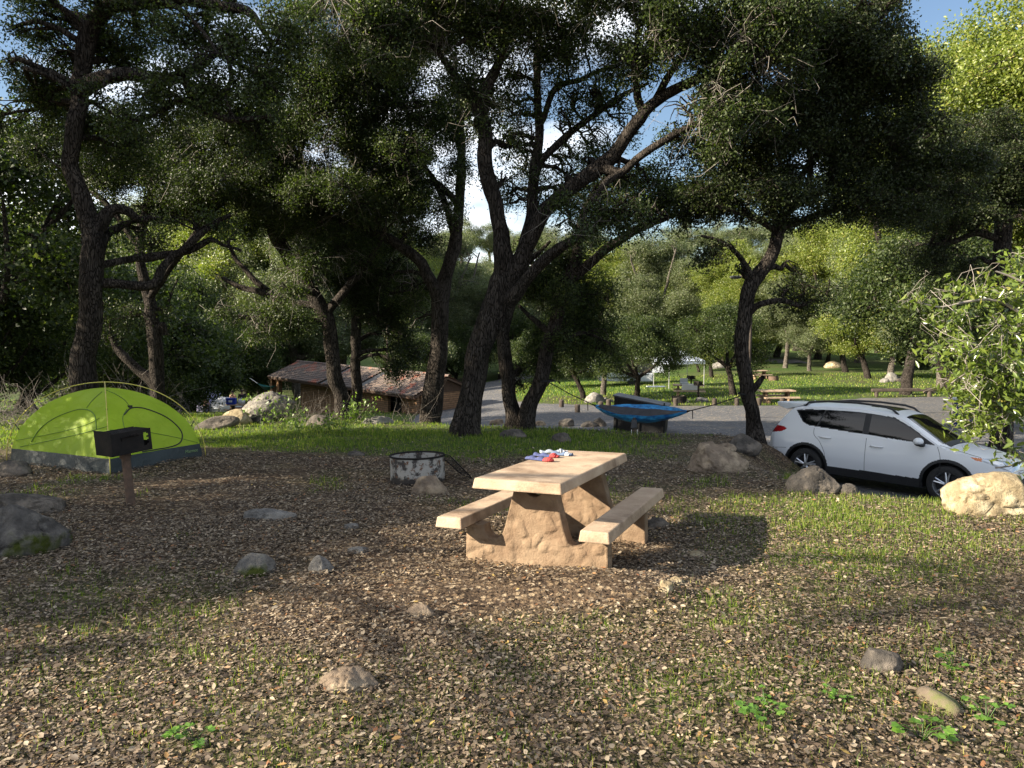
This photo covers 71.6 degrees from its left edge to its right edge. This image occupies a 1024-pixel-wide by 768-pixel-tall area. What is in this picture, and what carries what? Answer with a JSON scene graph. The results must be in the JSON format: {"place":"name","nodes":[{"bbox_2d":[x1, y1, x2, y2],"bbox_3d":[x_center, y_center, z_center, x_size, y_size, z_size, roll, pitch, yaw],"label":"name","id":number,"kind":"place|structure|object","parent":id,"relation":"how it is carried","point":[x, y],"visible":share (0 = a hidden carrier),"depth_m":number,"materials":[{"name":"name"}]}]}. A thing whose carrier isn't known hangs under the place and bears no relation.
{"place":"outdoors","nodes":[
{"label":"outdoors","id":0,"kind":"place"},
{"bbox_2d":[0,372,992,420],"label":"lawn grass","id":1,"kind":"structure","parent":0,"point":[670,400],"depth_m":53.55,"materials":[{"name":"green plant"}]},
{"bbox_2d":[6,262,986,385],"bbox_3d":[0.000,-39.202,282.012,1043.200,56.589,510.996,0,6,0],"label":"hills","id":2,"kind":"structure","parent":0,"point":[366,362],"depth_m":124.18,"materials":[{"name":"green plant"}]},
{"bbox_2d":[439,218,491,249],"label":"oak tree","id":3,"kind":"object","parent":2,"relation":"on","point":[477,231],"visible":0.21,"depth_m":291.35,"materials":[{"name":"green plant"}]},
{"bbox_2d":[474,221,492,259],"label":"oak tree","id":4,"kind":"object","parent":2,"relation":"on","point":[485,244],"visible":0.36,"depth_m":300.67,"materials":[{"name":"green plant"}]},
{"bbox_2d":[537,224,564,248],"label":"oak tree","id":5,"kind":"object","parent":2,"relation":"on","point":[553,236],"visible":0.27,"depth_m":271.64,"materials":[{"name":"green plant"}]},
{"bbox_2d":[660,223,711,253],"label":"oak tree","id":6,"kind":"object","parent":2,"relation":"on","point":[692,241],"visible":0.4,"depth_m":251.59,"materials":[{"name":"green plant"}]},
{"bbox_2d":[695,220,755,251],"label":"oak tree","id":7,"kind":"object","parent":2,"relation":"on","point":[729,236],"visible":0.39,"depth_m":243.72,"materials":[{"name":"green plant"}]},
{"bbox_2d":[730,210,769,251],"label":"oak tree","id":8,"kind":"object","parent":2,"relation":"on","point":[757,235],"visible":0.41,"depth_m":250.23,"materials":[{"name":"green plant"}]},
{"bbox_2d":[0,350,1023,767],"bbox_3d":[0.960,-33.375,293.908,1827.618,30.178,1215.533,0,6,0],"label":"ground","id":9,"kind":"structure","parent":0,"point":[482,594],"depth_m":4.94,"materials":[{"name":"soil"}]},
{"bbox_2d":[0,460,32,476],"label":"rock","id":10,"kind":"object","parent":9,"relation":"on","point":[11,468],"visible":0.8,"depth_m":10.07,"materials":[{"name":"stone"}]},
{"bbox_2d":[0,493,66,513],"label":"rock","id":11,"kind":"object","parent":9,"relation":"on","point":[41,504],"visible":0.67,"depth_m":7.78,"materials":[{"name":"stone"}]},
{"bbox_2d":[0,504,72,558],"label":"rock","id":12,"kind":"object","parent":9,"relation":"on","point":[24,531],"visible":0.87,"depth_m":6.16,"materials":[{"name":"stone"}]},
{"bbox_2d":[0,277,78,388],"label":"oak tree","id":13,"kind":"object","parent":9,"relation":"on","point":[12,338],"visible":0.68,"depth_m":24.29,"materials":[{"name":"green plant"}]},
{"bbox_2d":[0,193,135,361],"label":"oak tree","id":14,"kind":"object","parent":9,"relation":"on","point":[1,269],"visible":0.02,"depth_m":31.12,"materials":[{"name":"green plant"}]},
{"bbox_2d":[0,275,140,409],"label":"oak tree","id":15,"kind":"object","parent":9,"relation":"on","point":[22,402],"visible":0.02,"depth_m":30.25,"materials":[{"name":"green plant"}]},
{"bbox_2d":[0,284,143,409],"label":"oak tree","id":16,"kind":"object","parent":9,"relation":"on","point":[21,375],"visible":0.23,"depth_m":26.02,"materials":[{"name":"green plant"}]},
{"bbox_2d":[0,95,148,336],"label":"oak tree","id":17,"kind":"object","parent":9,"relation":"on","point":[59,276],"visible":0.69,"depth_m":22.62,"materials":[{"name":"green plant"}]},
{"bbox_2d":[0,368,156,429],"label":"dry brush","id":18,"kind":"object","parent":9,"relation":"on","point":[14,414],"visible":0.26,"depth_m":19.09,"materials":[{"name":"plant"}]},
{"bbox_2d":[6,381,205,474],"bbox_3d":[-6.483,0.616,11.358,2.355,1.316,1.731,2,6,23],"label":"green tent","id":19,"kind":"object","parent":9,"relation":"on","point":[57,432],"visible":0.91,"depth_m":10.94,"materials":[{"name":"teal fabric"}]},
{"bbox_2d":[93,426,152,504],"bbox_3d":[-4.398,1.022,8.147,0.397,1.050,0.474,1,8,32],"label":"pedestal grill","id":20,"kind":"object","parent":9,"relation":"on","point":[123,444],"visible":1,"depth_m":8.04,"materials":[{"name":"black metal"}]},
{"bbox_2d":[43,313,206,405],"bbox_3d":[-19.799,-0.438,36.782,8.410,6.413,7.804,2,6,23],"label":"oak tree","id":21,"kind":"object","parent":9,"relation":"on","point":[142,360],"visible":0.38,"depth_m":35.19,"materials":[{"name":"green plant"}]},
{"bbox_2d":[11,248,241,405],"bbox_3d":[-21.212,-2.193,38.983,14.016,10.688,13.007,3,7,32],"label":"oak tree","id":22,"kind":"object","parent":9,"relation":"on","point":[192,343],"visible":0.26,"depth_m":37.52,"materials":[{"name":"green plant"}]},
{"bbox_2d":[63,262,206,391],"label":"oak tree","id":23,"kind":"object","parent":9,"relation":"on","point":[188,304],"visible":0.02,"depth_m":47.43,"materials":[{"name":"green plant"}]},
{"bbox_2d":[43,304,232,414],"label":"oak tree","id":24,"kind":"object","parent":9,"relation":"on","point":[186,399],"visible":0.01,"depth_m":42.55,"materials":[{"name":"green plant"}]},
{"bbox_2d":[105,195,202,276],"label":"oak tree","id":25,"kind":"object","parent":9,"relation":"on","point":[122,253],"visible":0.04,"depth_m":76.44,"materials":[{"name":"green plant"}]},
{"bbox_2d":[1,79,327,403],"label":"oak tree","id":26,"kind":"object","parent":9,"relation":"on","point":[200,186],"visible":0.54,"depth_m":19.98,"materials":[{"name":"green plant"}]},
{"bbox_2d":[0,0,330,392],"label":"oak tree","id":27,"kind":"object","parent":9,"relation":"on","point":[47,89],"visible":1,"depth_m":13.86,"materials":[{"name":"green plant"}]},
{"bbox_2d":[161,722,215,747],"bbox_3d":[-1.406,1.538,3.081,0.204,0.099,0.181,0,6,0],"label":"seedling","id":28,"kind":"object","parent":9,"relation":"on","point":[200,742],"visible":1,"depth_m":3.07,"materials":[{"name":"green plant"}]},
{"bbox_2d":[131,263,253,349],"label":"oak tree","id":29,"kind":"object","parent":9,"relation":"on","point":[211,300],"visible":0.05,"depth_m":50.97,"materials":[{"name":"green plant"}]},
{"bbox_2d":[132,295,258,411],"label":"oak tree","id":30,"kind":"object","parent":9,"relation":"on","point":[225,378],"visible":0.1,"depth_m":45.46,"materials":[{"name":"green plant"}]},
{"bbox_2d":[126,202,282,396],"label":"oak tree","id":31,"kind":"object","parent":9,"relation":"on","point":[185,235],"visible":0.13,"depth_m":71.30,"materials":[{"name":"green plant"}]},
{"bbox_2d":[181,251,238,311],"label":"oak tree","id":32,"kind":"object","parent":9,"relation":"on","point":[212,266],"visible":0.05,"depth_m":66.32,"materials":[{"name":"green plant"}]},
{"bbox_2d":[194,415,239,429],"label":"rock","id":33,"kind":"object","parent":9,"relation":"on","point":[217,422],"visible":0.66,"depth_m":18.07,"materials":[{"name":"stone"}]},
{"bbox_2d":[223,409,252,424],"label":"rock","id":34,"kind":"object","parent":9,"relation":"on","point":[241,415],"visible":0.56,"depth_m":19.11,"materials":[{"name":"beige stone"}]},
{"bbox_2d":[211,320,294,397],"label":"oak tree","id":35,"kind":"object","parent":9,"relation":"on","point":[260,369],"visible":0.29,"depth_m":60.63,"materials":[{"name":"green plant"}]},
{"bbox_2d":[232,553,275,577],"bbox_3d":[-2.022,1.437,5.549,0.322,0.239,0.257,0,6,0],"label":"rock","id":36,"kind":"object","parent":9,"relation":"on","point":[251,564],"visible":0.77,"depth_m":5.48,"materials":[{"name":"stone"}]},
{"bbox_2d":[242,391,294,422],"bbox_3d":[-6.931,0.699,20.092,1.502,1.059,1.234,0,6,0],"label":"rock","id":37,"kind":"object","parent":9,"relation":"on","point":[262,401],"visible":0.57,"depth_m":19.66,"materials":[{"name":"stone"}]},
{"bbox_2d":[237,391,301,428],"bbox_3d":[-6.088,0.718,17.936,1.523,1.051,1.231,-1,6,-10],"label":"weed","id":38,"kind":"object","parent":9,"relation":"on","point":[258,410],"visible":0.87,"depth_m":18.00,"materials":[{"name":"green plant"}]},
{"bbox_2d":[243,508,296,520],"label":"rock","id":39,"kind":"object","parent":9,"relation":"on","point":[267,513],"visible":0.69,"depth_m":7.36,"materials":[{"name":"grey stone"}]},
{"bbox_2d":[181,205,372,353],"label":"oak tree","id":40,"kind":"object","parent":9,"relation":"on","point":[259,273],"visible":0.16,"depth_m":67.75,"materials":[{"name":"green plant"}]},
{"bbox_2d":[267,401,314,430],"bbox_3d":[-5.427,0.870,17.699,1.341,0.852,1.182,5,8,44],"label":"weed","id":41,"kind":"object","parent":9,"relation":"on","point":[295,428],"visible":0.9,"depth_m":17.45,"materials":[{"name":"green plant"}]},
{"bbox_2d":[156,0,437,420],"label":"oak tree","id":42,"kind":"object","parent":9,"relation":"on","point":[317,186],"visible":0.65,"depth_m":19.53,"materials":[{"name":"green plant"}]},
{"bbox_2d":[237,273,376,399],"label":"oak tree","id":43,"kind":"object","parent":9,"relation":"on","point":[293,355],"visible":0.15,"depth_m":68.37,"materials":[{"name":"green plant"}]},
{"bbox_2d":[308,555,333,573],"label":"rock","id":44,"kind":"object","parent":9,"relation":"on","point":[318,562],"visible":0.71,"depth_m":5.53,"materials":[{"name":"grey stone"}]},
{"bbox_2d":[296,415,349,433],"bbox_3d":[-4.372,0.993,16.867,1.390,0.484,0.870,1,6,12],"label":"weed","id":45,"kind":"object","parent":9,"relation":"on","point":[318,427],"visible":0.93,"depth_m":16.80,"materials":[{"name":"green plant"}]},
{"bbox_2d":[319,666,379,694],"bbox_3d":[-0.832,1.537,3.637,0.320,0.160,0.188,0,6,0],"label":"rock","id":46,"kind":"object","parent":9,"relation":"on","point":[352,679],"visible":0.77,"depth_m":3.59,"materials":[{"name":"stone"}]},
{"bbox_2d":[325,392,380,423],"bbox_3d":[-4.343,0.667,19.324,1.733,0.927,1.162,0,6,0],"label":"weed","id":47,"kind":"object","parent":9,"relation":"on","point":[352,414],"visible":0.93,"depth_m":19.17,"materials":[{"name":"green plant"}]},
{"bbox_2d":[283,217,436,359],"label":"oak tree","id":48,"kind":"object","parent":9,"relation":"on","point":[373,340],"depth_m":78.14,"materials":[{"name":"green plant"}]},
{"bbox_2d":[268,360,461,413],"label":"restroom building","id":49,"kind":"structure","parent":9,"relation":"on","point":[310,377],"depth_m":46.64,"materials":[{"name":"wood"}]},
{"bbox_2d":[310,120,448,420],"bbox_3d":[-4.378,-3.401,22.565,5.061,10.510,4.530,0,6,0],"label":"oak tree","id":50,"kind":"object","parent":9,"relation":"on","point":[360,302],"visible":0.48,"depth_m":22.52,"materials":[{"name":"green plant"}]},
{"bbox_2d":[371,331,430,371],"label":"oak tree","id":51,"kind":"object","parent":9,"relation":"on","point":[425,340],"visible":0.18,"depth_m":61.93,"materials":[{"name":"green plant"}]},
{"bbox_2d":[304,0,516,424],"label":"oak tree","id":52,"kind":"object","parent":9,"relation":"on","point":[425,122],"visible":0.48,"depth_m":19.82,"materials":[{"name":"green plant"}]},
{"bbox_2d":[375,316,458,368],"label":"oak tree","id":53,"kind":"object","parent":9,"relation":"on","point":[449,347],"visible":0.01,"depth_m":69.35,"materials":[{"name":"green plant"}]},
{"bbox_2d":[402,603,435,617],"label":"rock","id":54,"kind":"object","parent":9,"relation":"on","point":[416,608],"visible":0.82,"depth_m":4.61,"materials":[{"name":"stone"}]},
{"bbox_2d":[388,227,457,319],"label":"oak tree","id":55,"kind":"object","parent":9,"relation":"on","point":[434,265],"visible":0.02,"depth_m":88.07,"materials":[{"name":"green plant"}]},
{"bbox_2d":[411,475,447,495],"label":"rock","id":56,"kind":"object","parent":9,"relation":"on","point":[429,485],"visible":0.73,"depth_m":8.94,"materials":[{"name":"stone"}]},
{"bbox_2d":[389,451,471,485],"bbox_3d":[-1.155,1.230,10.018,1.144,0.496,0.788,-1,2,-14],"label":"fire ring","id":57,"kind":"object","parent":9,"relation":"on","point":[408,467],"visible":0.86,"depth_m":9.70,"materials":[{"name":"white metal"}]},
{"bbox_2d":[421,227,493,373],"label":"oak tree","id":58,"kind":"object","parent":9,"relation":"on","point":[466,299],"visible":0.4,"depth_m":95.02,"materials":[{"name":"green plant"}]},
{"bbox_2d":[418,317,497,378],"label":"oak tree","id":59,"kind":"object","parent":9,"relation":"on","point":[462,336],"visible":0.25,"depth_m":87.94,"materials":[{"name":"green plant"}]},
{"bbox_2d":[465,308,532,379],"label":"oak tree","id":60,"kind":"object","parent":9,"relation":"on","point":[515,327],"visible":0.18,"depth_m":91.42,"materials":[{"name":"green plant"}]},
{"bbox_2d":[0,409,1023,767],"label":"grass","id":61,"kind":"structure","parent":9,"relation":"on","point":[396,435],"depth_m":6.21,"materials":[{"name":"green plant"}]},
{"bbox_2d":[510,330,577,386],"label":"oak tree","id":62,"kind":"object","parent":9,"relation":"on","point":[514,343],"visible":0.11,"depth_m":58.89,"materials":[{"name":"green plant"}]},
{"bbox_2d":[436,450,663,571],"bbox_3d":[0.433,1.194,6.320,1.436,0.980,2.063,1,2,23],"label":"picnic table","id":63,"kind":"object","parent":9,"relation":"on","point":[573,497],"visible":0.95,"depth_m":5.70,"materials":[{"name":"beige concrete"}]},
{"bbox_2d":[528,324,615,398],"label":"oak tree","id":64,"kind":"object","parent":9,"relation":"on","point":[572,371],"visible":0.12,"depth_m":43.04,"materials":[{"name":"green plant"}]},
{"bbox_2d":[300,0,856,436],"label":"oak tree","id":65,"kind":"object","parent":9,"relation":"on","point":[750,33],"visible":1,"depth_m":14.03,"materials":[{"name":"green plant"}]},
{"bbox_2d":[497,152,731,429],"bbox_3d":[2.396,-2.098,17.640,6.275,7.148,3.524,5,7,39],"label":"oak tree","id":66,"kind":"object","parent":9,"relation":"on","point":[566,294],"visible":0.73,"depth_m":18.03,"materials":[{"name":"green plant"}]},
{"bbox_2d":[588,306,648,394],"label":"oak tree","id":67,"kind":"object","parent":9,"relation":"on","point":[603,387],"visible":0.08,"depth_m":48.05,"materials":[{"name":"green plant"}]},
{"bbox_2d":[580,241,667,320],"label":"oak tree","id":68,"kind":"object","parent":9,"relation":"on","point":[611,263],"visible":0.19,"depth_m":93.38,"materials":[{"name":"green plant"}]},
{"bbox_2d":[587,358,662,384],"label":"popup trailer","id":69,"kind":"object","parent":9,"relation":"on","point":[646,378],"visible":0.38,"depth_m":61.18,"materials":[{"name":"grey"}]},
{"bbox_2d":[587,311,699,396],"bbox_3d":[7.155,-1.254,39.051,5.752,5.536,6.025,-1,6,-13],"label":"oak tree","id":70,"kind":"object","parent":9,"relation":"on","point":[663,349],"visible":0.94,"depth_m":38.37,"materials":[{"name":"green plant"}]},
{"bbox_2d":[608,229,707,336],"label":"oak tree","id":71,"kind":"object","parent":9,"relation":"on","point":[653,258],"visible":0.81,"depth_m":88.02,"materials":[{"name":"green plant"}]},
{"bbox_2d":[687,441,748,473],"bbox_3d":[3.155,1.198,10.824,0.921,0.654,0.684,0,6,0],"label":"rock","id":72,"kind":"object","parent":9,"relation":"on","point":[710,456],"visible":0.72,"depth_m":10.61,"materials":[{"name":"stone"}]},
{"bbox_2d":[413,358,1023,501],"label":"parking lot","id":73,"kind":"structure","parent":9,"relation":"on","point":[727,420],"depth_m":30.55,"materials":[{"name":"grey asphalt"}]},
{"bbox_2d":[613,393,670,432],"bbox_3d":[4.535,1.036,24.818,1.906,1.273,1.568,4,3,16],"label":"dumpster","id":74,"kind":"object","parent":73,"relation":"on","point":[657,427],"visible":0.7,"depth_m":24.23,"materials":[{"name":"black metal"}]},
{"bbox_2d":[770,400,1023,501],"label":"parked car","id":75,"kind":"object","parent":73,"relation":"on","point":[875,442],"visible":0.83,"depth_m":14.02,"materials":[{"name":"white paint"}]},
{"bbox_2d":[668,299,777,395],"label":"oak tree","id":76,"kind":"object","parent":9,"relation":"on","point":[719,321],"visible":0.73,"depth_m":45.99,"materials":[{"name":"green plant"}]},
{"bbox_2d":[679,238,773,361],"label":"oak tree","id":77,"kind":"object","parent":9,"relation":"on","point":[717,281],"visible":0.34,"depth_m":80.27,"materials":[{"name":"green plant"}]},
{"bbox_2d":[729,433,761,456],"bbox_3d":[4.439,1.188,13.621,0.679,0.495,0.443,0,6,0],"label":"rock","id":78,"kind":"object","parent":9,"relation":"on","point":[743,443],"visible":0.72,"depth_m":13.48,"materials":[{"name":"stone"}]},
{"bbox_2d":[734,700,788,728],"bbox_3d":[1.131,1.502,3.207,0.235,0.122,0.191,1,6,14],"label":"seedling","id":79,"kind":"object","parent":9,"relation":"on","point":[749,708],"visible":0.95,"depth_m":3.21,"materials":[{"name":"green plant"}]},
{"bbox_2d":[751,327,785,363],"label":"oak tree","id":80,"kind":"object","parent":9,"relation":"on","point":[764,340],"visible":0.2,"depth_m":88.27,"materials":[{"name":"green plant"}]},
{"bbox_2d":[755,389,800,403],"bbox_3d":[14.829,0.815,39.771,2.064,0.980,1.436,-1,6,-6],"label":"picnic table","id":81,"kind":"object","parent":9,"relation":"on","point":[764,397],"visible":0.83,"depth_m":39.45,"materials":[{"name":"beige concrete"}]},
{"bbox_2d":[735,234,836,367],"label":"oak tree","id":82,"kind":"object","parent":9,"relation":"on","point":[775,323],"visible":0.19,"depth_m":77.03,"materials":[{"name":"green plant"}]},
{"bbox_2d":[773,312,841,370],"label":"oak tree","id":83,"kind":"object","parent":9,"relation":"on","point":[806,337],"visible":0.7,"depth_m":73.56,"materials":[{"name":"green plant"}]},
{"bbox_2d":[765,216,856,371],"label":"oak tree","id":84,"kind":"object","parent":9,"relation":"on","point":[810,251],"visible":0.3,"depth_m":71.89,"materials":[{"name":"green plant"}]},
{"bbox_2d":[785,465,840,494],"bbox_3d":[3.856,1.297,9.125,0.675,0.517,0.352,0,6,0],"label":"rock","id":85,"kind":"object","parent":9,"relation":"on","point":[815,479],"visible":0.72,"depth_m":9.03,"materials":[{"name":"stone"}]},
{"bbox_2d":[643,0,1011,444],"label":"oak tree","id":86,"kind":"object","parent":9,"relation":"on","point":[871,73],"visible":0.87,"depth_m":14.32,"materials":[{"name":"green plant"}]},
{"bbox_2d":[807,300,904,378],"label":"oak tree","id":87,"kind":"object","parent":9,"relation":"on","point":[847,345],"visible":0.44,"depth_m":62.09,"materials":[{"name":"green plant"}]},
{"bbox_2d":[816,224,917,372],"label":"oak tree","id":88,"kind":"object","parent":9,"relation":"on","point":[891,366],"visible":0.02,"depth_m":62.20,"materials":[{"name":"green plant"}]},
{"bbox_2d":[857,647,902,675],"bbox_3d":[1.972,1.499,3.794,0.230,0.170,0.166,0,6,0],"label":"rock","id":89,"kind":"object","parent":9,"relation":"on","point":[879,659],"visible":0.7,"depth_m":3.75,"materials":[{"name":"stone"}]},
{"bbox_2d":[869,342,935,372],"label":"oak tree","id":90,"kind":"object","parent":9,"relation":"on","point":[923,365],"visible":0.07,"depth_m":64.70,"materials":[{"name":"green plant"}]},
{"bbox_2d":[871,388,936,396],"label":"log rail","id":91,"kind":"object","parent":9,"relation":"on","point":[877,391],"visible":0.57,"depth_m":44.77,"materials":[{"name":"brown wood"}]},
{"bbox_2d":[814,225,1023,404],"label":"oak tree","id":92,"kind":"object","parent":9,"relation":"on","point":[907,328],"visible":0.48,"depth_m":29.44,"materials":[{"name":"green plant"}]},
{"bbox_2d":[814,117,1023,394],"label":"oak tree","id":93,"kind":"object","parent":9,"relation":"on","point":[907,376],"visible":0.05,"depth_m":46.30,"materials":[{"name":"green plant"}]},
{"bbox_2d":[891,715,959,741],"bbox_3d":[1.809,1.523,3.101,0.225,0.117,0.240,-5,8,-42],"label":"seedling","id":94,"kind":"object","parent":9,"relation":"on","point":[949,730],"visible":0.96,"depth_m":3.11,"materials":[{"name":"green plant"}]},
{"bbox_2d":[872,311,984,387],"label":"oak tree","id":95,"kind":"object","parent":9,"relation":"on","point":[938,379],"visible":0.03,"depth_m":52.25,"materials":[{"name":"green plant"}]},
{"bbox_2d":[916,686,963,718],"bbox_3d":[2.076,1.532,3.421,0.140,0.094,0.225,-1,6,-14],"label":"rock","id":96,"kind":"object","parent":9,"relation":"on","point":[948,703],"visible":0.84,"depth_m":3.38,"materials":[{"name":"beige stone"}]},
{"bbox_2d":[873,97,1023,453],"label":"oak tree","id":97,"kind":"object","parent":9,"relation":"on","point":[1006,207],"visible":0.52,"depth_m":17.81,"materials":[{"name":"green plant"}]},
{"bbox_2d":[892,0,1023,371],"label":"oak tree","id":98,"kind":"object","parent":9,"relation":"on","point":[991,68],"visible":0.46,"depth_m":37.46,"materials":[{"name":"green plant"}]},
{"bbox_2d":[897,246,1023,481],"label":"toyon shrub","id":99,"kind":"object","parent":9,"relation":"on","point":[985,398],"visible":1,"depth_m":5.51,"materials":[{"name":"green plant"}]},
{"bbox_2d":[940,471,1023,517],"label":"rock","id":100,"kind":"object","parent":9,"relation":"on","point":[993,493],"visible":0.81,"depth_m":7.68,"materials":[{"name":"beige stone"}]},
{"bbox_2d":[960,695,1015,728],"bbox_3d":[2.199,1.530,3.299,0.195,0.107,0.214,-4,7,-37],"label":"seedling","id":101,"kind":"object","parent":9,"relation":"on","point":[982,716],"visible":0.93,"depth_m":3.29,"materials":[{"name":"green plant"}]},
{"bbox_2d":[0,0,1023,271],"label":"sky","id":102,"kind":"structure","parent":0,"point":[929,11],"materials":[{"name":"blue"}]},
{"bbox_3d":[0.858,-0.088,18.027,0.444,0.040,0.444,0,6,0],"label":"tree strap","id":103,"kind":"object","parent":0,"visible":0},
{"bbox_2d":[546,380,740,432],"bbox_3d":[3.016,0.693,16.721,4.846,1.360,0.996,5,7,40],"label":"hammock","id":104,"kind":"object","parent":103,"relation":"hanging from","point":[634,414],"visible":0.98,"depth_m":16.85,"materials":[{"name":"blue fabric"}]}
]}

